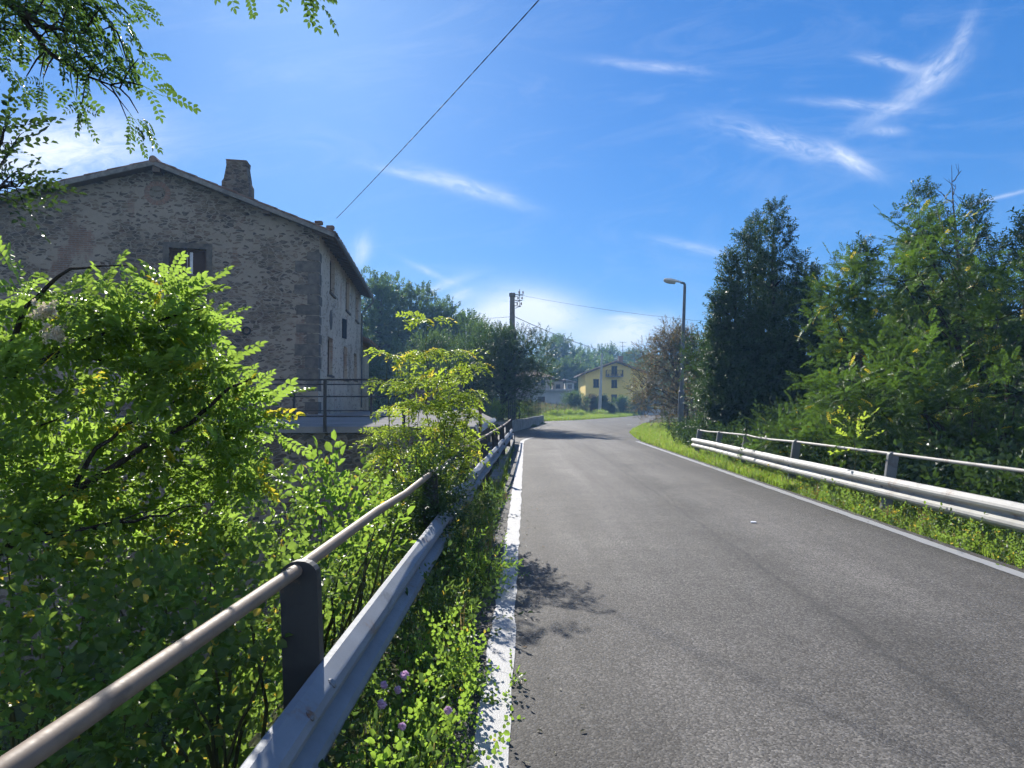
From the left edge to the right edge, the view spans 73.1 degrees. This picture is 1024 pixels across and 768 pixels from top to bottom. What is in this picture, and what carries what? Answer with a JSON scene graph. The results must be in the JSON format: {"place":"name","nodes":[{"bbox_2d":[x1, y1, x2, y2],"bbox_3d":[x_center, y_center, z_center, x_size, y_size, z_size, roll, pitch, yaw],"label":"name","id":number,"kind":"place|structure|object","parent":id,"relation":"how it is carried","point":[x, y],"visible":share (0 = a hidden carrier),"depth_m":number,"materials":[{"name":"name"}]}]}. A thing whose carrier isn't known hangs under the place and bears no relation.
{"place":"outdoors","nodes":[
{"label":"outdoors","id":0,"kind":"place"},
{"bbox_2d":[0,371,1023,767],"bbox_3d":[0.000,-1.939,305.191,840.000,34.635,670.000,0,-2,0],"label":"ground","id":1,"kind":"structure","parent":0,"point":[22,715],"depth_m":5.88,"materials":[{"name":"green plant"}]},
{"bbox_2d":[0,87,86,243],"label":"elder tree","id":2,"kind":"object","parent":1,"relation":"on","point":[16,143],"visible":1,"depth_m":7.27,"materials":[{"name":"green plant"}]},
{"bbox_2d":[0,492,225,767],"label":"bramble bush","id":3,"kind":"object","parent":1,"relation":"on","point":[14,623],"visible":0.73,"depth_m":2.66,"materials":[{"name":"green plant"}]},
{"bbox_2d":[0,236,315,614],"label":"robinia tree","id":4,"kind":"object","parent":1,"relation":"on","point":[160,362],"visible":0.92,"depth_m":3.60,"materials":[{"name":"green plant"}]},
{"bbox_2d":[0,0,338,158],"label":"robinia tree","id":5,"kind":"object","parent":1,"relation":"on","point":[26,14],"visible":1,"depth_m":4.05,"materials":[{"name":"green plant"}]},
{"bbox_2d":[0,457,344,767],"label":"bramble bush","id":6,"kind":"object","parent":1,"relation":"on","point":[228,576],"visible":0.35,"depth_m":3.78,"materials":[{"name":"green plant"}]},
{"bbox_2d":[35,510,324,767],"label":"bramble bush","id":7,"kind":"object","parent":1,"relation":"on","point":[216,660],"visible":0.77,"depth_m":2.56,"materials":[{"name":"green plant"}]},
{"bbox_2d":[0,155,374,415],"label":"stone house","id":8,"kind":"structure","parent":1,"relation":"on","point":[299,285],"depth_m":25.47,"materials":[{"name":"stone"}]},
{"bbox_2d":[144,181,170,204],"bbox_3d":[-12.843,-6.908,25.038,0.880,0.880,0.035,0,-2,-12],"label":"round window","id":9,"kind":"structure","parent":8,"relation":"in","point":[157,192],"depth_m":25.03,"materials":[{"name":"brick"}]},
{"bbox_2d":[163,242,211,277],"bbox_3d":[-11.854,-4.503,25.353,1.669,1.274,0.490,0,-2,-12],"label":"window","id":10,"kind":"structure","parent":8,"relation":"in","point":[200,261],"depth_m":25.32,"materials":[{"name":"stone"}]},
{"bbox_2d":[327,339,334,377],"bbox_3d":[-7.722,-1.116,28.857,0.393,1.661,1.621,0,-2,-6],"label":"window","id":11,"kind":"structure","parent":8,"relation":"in","point":[328,375],"depth_m":29.45,"materials":[{"name":"wood"}]},
{"bbox_2d":[329,260,336,298],"bbox_3d":[-7.718,-4.539,29.397,0.290,1.633,1.575,0,-2,-6],"label":"window","id":12,"kind":"structure","parent":8,"relation":"in","point":[330,292],"depth_m":29.97,"materials":[{"name":"wood"}]},
{"bbox_2d":[337,0,538,217],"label":"power cable","id":13,"kind":"object","parent":8,"relation":"attached to","point":[451,95],"visible":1,"depth_m":15.20,"materials":[{"name":"black rubber"}]},
{"bbox_2d":[0,470,455,767],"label":"guardrail","id":14,"kind":"object","parent":1,"relation":"on","point":[321,694],"visible":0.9,"depth_m":2.67,"materials":[{"name":"metal"}]},
{"bbox_2d":[0,450,458,767],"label":"bank undergrowth","id":15,"kind":"object","parent":1,"relation":"on","point":[198,757],"visible":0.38,"depth_m":4.07,"materials":[{"name":"green plant"}]},
{"bbox_2d":[0,408,495,682],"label":"terrace","id":16,"kind":"structure","parent":1,"relation":"on","point":[348,433],"depth_m":15.67,"materials":[{"name":"stone"}]},
{"bbox_2d":[0,379,405,431],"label":"terrace railing","id":17,"kind":"object","parent":16,"relation":"on","point":[324,396],"visible":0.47,"depth_m":15.58,"materials":[{"name":"black metal"}]},
{"bbox_2d":[80,384,397,417],"bbox_3d":[-8.675,0.596,21.792,10.650,1.199,0.044,0,-2,0],"label":"terrace railing","id":18,"kind":"object","parent":16,"relation":"on","point":[370,410],"visible":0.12,"depth_m":21.77,"materials":[{"name":"black metal"}]},
{"bbox_2d":[409,378,462,408],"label":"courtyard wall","id":19,"kind":"structure","parent":16,"relation":"on","point":[420,391],"depth_m":36.20,"materials":[{"name":"concrete"}]},
{"bbox_2d":[478,398,481,432],"bbox_3d":[-0.725,0.717,15.771,0.110,0.800,0.110,0,-2,0],"label":"rusty post","id":20,"kind":"object","parent":16,"relation":"on","point":[480,412],"visible":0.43,"depth_m":15.73,"materials":[{"name":"brown metal"}]},
{"bbox_2d":[235,524,361,685],"bbox_3d":[-1.225,1.377,3.684,0.773,1.205,1.738,0,-2,0],"label":"bramble bush","id":21,"kind":"object","parent":1,"relation":"on","point":[283,549],"visible":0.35,"depth_m":3.59,"materials":[{"name":"green plant"}]},
{"bbox_2d":[257,430,415,646],"bbox_3d":[-1.343,1.432,5.237,1.234,2.140,1.364,0,-2,0],"label":"dogwood shrub","id":22,"kind":"object","parent":1,"relation":"on","point":[337,498],"visible":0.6,"depth_m":5.48,"materials":[{"name":"green plant"}]},
{"bbox_2d":[276,454,422,671],"bbox_3d":[-1.182,1.340,5.247,0.747,1.420,3.706,0,-2,0],"label":"sapling clump","id":23,"kind":"object","parent":1,"relation":"on","point":[361,587],"visible":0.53,"depth_m":5.10,"materials":[{"name":"green plant"}]},
{"bbox_2d":[360,337,380,411],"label":"stone annexe","id":24,"kind":"structure","parent":1,"relation":"on","point":[368,343],"depth_m":45.01,"materials":[{"name":"stone"}]},
{"bbox_2d":[361,265,422,378],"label":"hillside tree","id":25,"kind":"object","parent":1,"relation":"on","point":[383,291],"visible":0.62,"depth_m":77.12,"materials":[{"name":"green plant"}]},
{"bbox_2d":[364,270,438,364],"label":"hillside tree","id":26,"kind":"object","parent":1,"relation":"on","point":[410,292],"visible":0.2,"depth_m":83.22,"materials":[{"name":"green plant"}]},
{"bbox_2d":[276,446,533,767],"bbox_3d":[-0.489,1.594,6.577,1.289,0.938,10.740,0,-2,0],"label":"verge weeds","id":27,"kind":"object","parent":1,"relation":"on","point":[382,666],"visible":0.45,"depth_m":4.05,"materials":[{"name":"green plant"}]},
{"bbox_2d":[344,310,499,570],"bbox_3d":[-1.181,0.938,9.379,2.058,3.888,1.744,0,-2,0],"label":"ash sapling","id":28,"kind":"object","parent":1,"relation":"on","point":[439,409],"visible":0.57,"depth_m":9.24,"materials":[{"name":"green plant"}]},
{"bbox_2d":[388,294,465,370],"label":"hillside tree","id":29,"kind":"object","parent":1,"relation":"on","point":[434,310],"visible":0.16,"depth_m":78.55,"materials":[{"name":"green plant"}]},
{"bbox_2d":[367,432,488,584],"bbox_3d":[-0.776,1.258,6.718,1.135,1.620,1.793,0,-2,0],"label":"ivy clump","id":30,"kind":"object","parent":1,"relation":"on","point":[443,505],"visible":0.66,"depth_m":6.41,"materials":[{"name":"green plant"}]},
{"bbox_2d":[363,317,492,409],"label":"hillside wood","id":31,"kind":"object","parent":1,"relation":"on","point":[378,362],"visible":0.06,"depth_m":68.28,"materials":[{"name":"green plant"}]},
{"bbox_2d":[390,325,467,398],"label":"garden tree","id":32,"kind":"object","parent":1,"relation":"on","point":[429,342],"visible":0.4,"depth_m":49.71,"materials":[{"name":"green plant"}]},
{"bbox_2d":[332,596,526,767],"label":"clover clump","id":33,"kind":"object","parent":1,"relation":"on","point":[469,686],"visible":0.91,"depth_m":3.28,"materials":[{"name":"green plant"}]},
{"bbox_2d":[401,559,486,645],"bbox_3d":[-0.487,1.564,4.840,0.630,0.643,0.999,0,-2,0],"label":"verge herb","id":34,"kind":"object","parent":1,"relation":"on","point":[445,589],"visible":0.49,"depth_m":4.76,"materials":[{"name":"green plant"}]},
{"bbox_2d":[430,517,482,595],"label":"verge herb","id":35,"kind":"object","parent":1,"relation":"on","point":[461,551],"visible":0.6,"depth_m":6.09,"materials":[{"name":"green plant"}]},
{"bbox_2d":[431,351,493,415],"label":"garden tree","id":36,"kind":"object","parent":1,"relation":"on","point":[452,366],"visible":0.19,"depth_m":43.08,"materials":[{"name":"green plant"}]},
{"bbox_2d":[436,308,497,412],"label":"hillside tree","id":37,"kind":"object","parent":1,"relation":"on","point":[457,327],"visible":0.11,"depth_m":75.44,"materials":[{"name":"green plant"}]},
{"bbox_2d":[433,419,512,515],"bbox_3d":[-0.393,1.672,18.207,0.337,1.044,23.512,0,-2,2],"label":"guardrail","id":38,"kind":"object","parent":1,"relation":"on","point":[481,470],"visible":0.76,"depth_m":13.77,"materials":[{"name":"grey metal"}]},
{"bbox_2d":[454,487,499,556],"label":"verge herb","id":39,"kind":"object","parent":1,"relation":"on","point":[467,505],"visible":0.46,"depth_m":7.55,"materials":[{"name":"green plant"}]},
{"bbox_2d":[451,428,505,478],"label":"parapet","id":40,"kind":"structure","parent":1,"relation":"on","point":[489,449],"depth_m":15.76,"materials":[{"name":"concrete"}]},
{"bbox_2d":[369,375,590,416],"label":"field grass","id":41,"kind":"structure","parent":1,"relation":"on","point":[401,399],"depth_m":71.42,"materials":[{"name":"green plant"}]},
{"bbox_2d":[449,310,520,411],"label":"olive tree","id":42,"kind":"object","parent":1,"relation":"on","point":[477,326],"visible":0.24,"depth_m":51.67,"materials":[{"name":"green plant"}]},
{"bbox_2d":[457,526,530,592],"bbox_3d":[-0.155,1.571,6.039,0.663,0.640,0.864,0,-2,0],"label":"verge herb","id":43,"kind":"object","parent":1,"relation":"on","point":[487,565],"visible":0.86,"depth_m":5.95,"materials":[{"name":"green plant"}]},
{"bbox_2d":[478,396,517,421],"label":"fence plant","id":44,"kind":"object","parent":1,"relation":"on","point":[496,408],"visible":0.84,"depth_m":41.02,"materials":[{"name":"green plant"}]},
{"bbox_2d":[490,433,513,485],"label":"kerb","id":45,"kind":"structure","parent":1,"relation":"on","point":[495,474],"depth_m":16.33,"materials":[{"name":"concrete"}]},
{"bbox_2d":[491,397,525,419],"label":"fence plant","id":46,"kind":"object","parent":1,"relation":"on","point":[507,409],"visible":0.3,"depth_m":45.92,"materials":[{"name":"green plant"}]},
{"bbox_2d":[455,319,562,421],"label":"round tree","id":47,"kind":"object","parent":1,"relation":"on","point":[510,354],"visible":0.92,"depth_m":42.48,"materials":[{"name":"green plant"}]},
{"bbox_2d":[509,289,523,418],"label":"utility pole","id":48,"kind":"object","parent":1,"relation":"on","point":[512,306],"visible":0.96,"depth_m":46.52,"materials":[{"name":"concrete"}]},
{"bbox_2d":[516,317,634,355],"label":"power cable","id":49,"kind":"object","parent":48,"relation":"attached to","point":[568,339],"visible":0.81,"depth_m":60.37,"materials":[{"name":"black rubber"}]},
{"bbox_2d":[494,415,543,431],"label":"garden wall","id":50,"kind":"structure","parent":1,"relation":"on","point":[519,424],"depth_m":45.66,"materials":[{"name":"concrete"}]},
{"bbox_2d":[508,400,540,420],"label":"iron fence","id":51,"kind":"object","parent":50,"relation":"on","point":[537,405],"visible":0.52,"depth_m":46.43,"materials":[{"name":"black metal"}]},
{"bbox_2d":[516,369,553,400],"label":"pale house","id":52,"kind":"structure","parent":1,"relation":"on","point":[547,385],"depth_m":106.03,"materials":[{"name":"paint"}]},
{"bbox_2d":[521,356,555,372],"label":"tree","id":53,"kind":"object","parent":1,"relation":"on","point":[542,361],"visible":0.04,"depth_m":163.37,"materials":[{"name":"green plant"}]},
{"bbox_2d":[484,398,596,416],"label":"crop rows","id":54,"kind":"object","parent":1,"relation":"on","point":[547,407],"visible":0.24,"depth_m":88.37,"materials":[{"name":"green plant"}]},
{"bbox_2d":[531,389,573,405],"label":"white shed","id":55,"kind":"structure","parent":1,"relation":"on","point":[551,396],"depth_m":100.98,"materials":[{"name":"paint"}]},
{"bbox_2d":[547,409,563,416],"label":"grass hummock","id":56,"kind":"object","parent":1,"relation":"on","point":[553,412],"depth_m":77.68,"materials":[{"name":"green plant"}]},
{"bbox_2d":[528,328,587,363],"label":"tree","id":57,"kind":"object","parent":1,"relation":"on","point":[563,347],"visible":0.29,"depth_m":168.05,"materials":[{"name":"green plant"}]},
{"bbox_2d":[552,378,565,388],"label":"garage","id":58,"kind":"structure","parent":1,"relation":"on","point":[558,384],"depth_m":112.04,"materials":[{"name":"paint"}]},
{"bbox_2d":[540,354,594,392],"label":"tree","id":59,"kind":"object","parent":1,"relation":"on","point":[571,369],"visible":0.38,"depth_m":138.09,"materials":[{"name":"green plant"}]},
{"bbox_2d":[562,379,576,392],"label":"hut","id":60,"kind":"object","parent":1,"relation":"on","point":[570,385],"visible":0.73,"depth_m":114.04,"materials":[{"name":"white paint"}]},
{"bbox_2d":[561,408,577,415],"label":"grass hummock","id":61,"kind":"object","parent":1,"relation":"on","point":[569,412],"depth_m":81.63,"materials":[{"name":"green plant"}]},
{"bbox_2d":[559,389,590,408],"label":"field shrub","id":62,"kind":"object","parent":1,"relation":"on","point":[573,398],"visible":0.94,"depth_m":95.48,"materials":[{"name":"green plant"}]},
{"bbox_2d":[569,342,597,367],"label":"tree","id":63,"kind":"object","parent":1,"relation":"on","point":[583,353],"visible":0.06,"depth_m":189.00,"materials":[{"name":"green plant"}]},
{"bbox_2d":[583,393,596,409],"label":"field shrub","id":64,"kind":"object","parent":1,"relation":"on","point":[593,397],"visible":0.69,"depth_m":99.47,"materials":[{"name":"green plant"}]},
{"bbox_2d":[499,347,691,402],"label":"wood","id":65,"kind":"object","parent":1,"relation":"on","point":[596,362],"depth_m":158.88,"materials":[{"name":"green plant"}]},
{"bbox_2d":[590,408,608,414],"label":"grass hummock","id":66,"kind":"object","parent":1,"relation":"on","point":[599,411],"depth_m":91.49,"materials":[{"name":"green plant"}]},
{"bbox_2d":[598,353,602,409],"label":"thin pole","id":67,"kind":"object","parent":1,"relation":"on","point":[600,392],"visible":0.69,"depth_m":94.89,"materials":[{"name":"grey metal"}]},
{"bbox_2d":[593,393,609,410],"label":"field shrub","id":68,"kind":"object","parent":1,"relation":"on","point":[604,402],"visible":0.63,"depth_m":97.58,"materials":[{"name":"green plant"}]},
{"bbox_2d":[587,341,626,363],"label":"tree","id":69,"kind":"object","parent":1,"relation":"on","point":[612,349],"visible":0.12,"depth_m":199.49,"materials":[{"name":"green plant"}]},
{"bbox_2d":[574,356,646,411],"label":"ochre house","id":70,"kind":"structure","parent":1,"relation":"on","point":[615,373],"depth_m":118.05,"materials":[{"name":"paint"}]},
{"bbox_2d":[593,379,598,387],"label":"window","id":71,"kind":"structure","parent":70,"relation":"in","point":[595,381],"depth_m":118.00,"materials":[{"name":"grey glass"}]},
{"bbox_2d":[611,380,617,387],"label":"window","id":72,"kind":"structure","parent":70,"relation":"in","point":[613,382],"depth_m":118.00,"materials":[{"name":"grey glass"}]},
{"bbox_2d":[603,402,617,413],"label":"field shrub","id":73,"kind":"object","parent":1,"relation":"on","point":[612,408],"visible":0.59,"depth_m":98.38,"materials":[{"name":"green plant"}]},
{"bbox_2d":[611,395,632,412],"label":"field shrub","id":74,"kind":"object","parent":1,"relation":"on","point":[620,401],"visible":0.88,"depth_m":103.43,"materials":[{"name":"green plant"}]},
{"bbox_2d":[619,347,648,364],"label":"tree","id":75,"kind":"object","parent":1,"relation":"on","point":[633,357],"visible":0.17,"depth_m":202.85,"materials":[{"name":"green plant"}]},
{"bbox_2d":[628,391,650,414],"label":"field shrub","id":76,"kind":"object","parent":1,"relation":"on","point":[639,410],"visible":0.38,"depth_m":105.68,"materials":[{"name":"green plant"}]},
{"bbox_2d":[643,409,676,414],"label":"boundary wall","id":77,"kind":"structure","parent":1,"relation":"on","point":[650,413],"depth_m":108.87,"materials":[{"name":"white paint"}]},
{"bbox_2d":[621,315,703,426],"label":"red tree","id":78,"kind":"object","parent":1,"relation":"on","point":[670,347],"visible":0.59,"depth_m":47.75,"materials":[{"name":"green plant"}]},
{"bbox_2d":[663,278,685,426],"bbox_3d":[8.051,-1.284,34.053,1.103,7.896,0.380,0,-2,0],"label":"street lamp","id":79,"kind":"object","parent":1,"relation":"on","point":[681,389],"visible":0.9,"depth_m":34.00,"materials":[{"name":"grey metal"}]},
{"bbox_2d":[358,465,1007,767],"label":"dry grass","id":80,"kind":"structure","parent":1,"relation":"on","point":[491,546],"depth_m":7.13,"materials":[{"name":"green plant"}]},
{"bbox_2d":[660,339,706,419],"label":"red tree","id":81,"kind":"object","parent":1,"relation":"on","point":[672,414],"visible":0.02,"depth_m":40.48,"materials":[{"name":"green plant"}]},
{"bbox_2d":[672,324,713,418],"bbox_3d":[7.847,0.206,27.027,3.245,5.205,3.310,0,-2,0],"label":"verge tree","id":82,"kind":"object","parent":1,"relation":"on","point":[694,371],"visible":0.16,"depth_m":26.84,"materials":[{"name":"green plant"}]},
{"bbox_2d":[630,422,839,491],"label":"verge grass","id":83,"kind":"structure","parent":1,"relation":"on","point":[651,434],"depth_m":21.94,"materials":[{"name":"green plant"}]},
{"bbox_2d":[680,195,850,442],"bbox_3d":[9.165,-1.168,23.656,5.860,10.603,6.490,1,-2,-21],"label":"laurel tree","id":84,"kind":"object","parent":1,"relation":"on","point":[739,373],"visible":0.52,"depth_m":23.34,"materials":[{"name":"green plant"}]},
{"bbox_2d":[737,394,859,466],"bbox_3d":[8.425,2.503,19.428,4.640,4.458,4.936,1,-2,-21],"label":"understory shrub","id":85,"kind":"object","parent":1,"relation":"on","point":[777,412],"visible":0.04,"depth_m":19.69,"materials":[{"name":"green plant"}]},
{"bbox_2d":[733,389,898,472],"bbox_3d":[6.806,1.879,14.956,2.742,3.973,4.623,1,-2,-17],"label":"robinia shrub","id":86,"kind":"object","parent":1,"relation":"on","point":[791,426],"visible":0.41,"depth_m":15.43,"materials":[{"name":"green plant"}]},
{"bbox_2d":[660,411,1023,534],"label":"bank undergrowth","id":87,"kind":"object","parent":1,"relation":"on","point":[685,433],"visible":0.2,"depth_m":10.89,"materials":[{"name":"green plant"}]},
{"bbox_2d":[688,445,1023,568],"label":"verge weeds","id":88,"kind":"object","parent":1,"relation":"on","point":[1011,540],"visible":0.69,"depth_m":9.04,"materials":[{"name":"green plant"}]},
{"bbox_2d":[828,406,884,493],"bbox_3d":[5.735,1.099,11.369,0.923,1.474,0.964,-1,-2,38],"label":"yellow sapling","id":89,"kind":"object","parent":1,"relation":"on","point":[857,427],"visible":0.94,"depth_m":11.41,"materials":[{"name":"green plant"}]},
{"bbox_2d":[691,429,1023,532],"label":"guardrail","id":90,"kind":"object","parent":1,"relation":"on","point":[888,486],"visible":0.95,"depth_m":10.11,"materials":[{"name":"metal"}]},
{"bbox_2d":[786,242,956,443],"bbox_3d":[8.549,0.249,15.481,4.337,7.267,3.544,0,-2,0],"label":"robinia tree","id":91,"kind":"object","parent":1,"relation":"on","point":[836,290],"visible":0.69,"depth_m":15.88,"materials":[{"name":"green plant"}]},
{"bbox_2d":[783,305,1023,513],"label":"robinia tree","id":92,"kind":"object","parent":1,"relation":"on","point":[907,390],"visible":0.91,"depth_m":11.91,"materials":[{"name":"green plant"}]},
{"bbox_2d":[813,175,997,464],"bbox_3d":[11.000,-0.621,19.503,4.673,9.964,5.521,2,-2,-43],"label":"laurel tree","id":93,"kind":"object","parent":1,"relation":"on","point":[870,258],"visible":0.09,"depth_m":18.75,"materials":[{"name":"green plant"}]},
{"bbox_2d":[815,277,1023,463],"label":"understory shrub","id":94,"kind":"object","parent":1,"relation":"on","point":[939,338],"visible":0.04,"depth_m":18.11,"materials":[{"name":"green plant"}]},
{"bbox_2d":[837,190,1023,445],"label":"robinia tree","id":95,"kind":"object","parent":1,"relation":"on","point":[983,307],"visible":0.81,"depth_m":14.71,"materials":[{"name":"green plant"}]},
{"bbox_2d":[858,397,1023,528],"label":"understory shrub","id":96,"kind":"object","parent":1,"relation":"on","point":[987,447],"visible":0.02,"depth_m":11.76,"materials":[{"name":"green plant"}]},
{"bbox_2d":[939,165,965,297],"bbox_3d":[11.967,-3.686,18.662,0.834,4.516,0.713,0,-2,0],"label":"dead tree","id":97,"kind":"object","parent":1,"relation":"on","point":[954,216],"visible":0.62,"depth_m":18.62,"materials":[{"name":"brown wood"}]},
{"bbox_2d":[939,189,1020,416],"bbox_3d":[13.409,-0.358,19.814,4.038,10.403,4.647,1,-2,-20],"label":"laurel tree","id":98,"kind":"object","parent":1,"relation":"on","point":[979,235],"visible":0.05,"depth_m":19.63,"materials":[{"name":"green plant"}]},
{"bbox_2d":[949,205,1023,454],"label":"laurel tree","id":99,"kind":"object","parent":1,"relation":"on","point":[1020,238],"visible":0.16,"depth_m":16.07,"materials":[{"name":"green plant"}]},
{"bbox_2d":[958,350,1023,454],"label":"understory shrub","id":100,"kind":"object","parent":1,"relation":"on","point":[1010,410],"visible":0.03,"depth_m":14.49,"materials":[{"name":"green plant"}]},
{"bbox_2d":[0,0,1023,362],"label":"sky","id":101,"kind":"structure","parent":0,"point":[603,152],"materials":[{"name":"blue"}]},
{"bbox_2d":[523,410,640,420],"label":"field grass","id":102,"kind":"structure","parent":0,"point":[562,417],"depth_m":78.98,"materials":[{"name":"green plant"}]},
{"bbox_2d":[434,415,1023,767],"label":"road","id":103,"kind":"structure","parent":0,"point":[687,614],"depth_m":4.94,"materials":[{"name":"grey asphalt"}]},
{"bbox_2d":[470,438,529,767],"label":"edge line","id":104,"kind":"object","parent":103,"relation":"on","point":[497,654],"visible":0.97,"depth_m":4.41,"materials":[{"name":"paint"}]},
{"bbox_2d":[510,486,888,762],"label":"fallen leaves","id":105,"kind":"object","parent":103,"relation":"on","point":[582,730],"visible":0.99,"depth_m":3.95,"materials":[{"name":"brown plant"}]},
{"bbox_2d":[636,441,1023,577],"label":"edge line","id":106,"kind":"object","parent":103,"relation":"on","point":[974,558],"visible":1,"depth_m":8.97,"materials":[{"name":"paint"}]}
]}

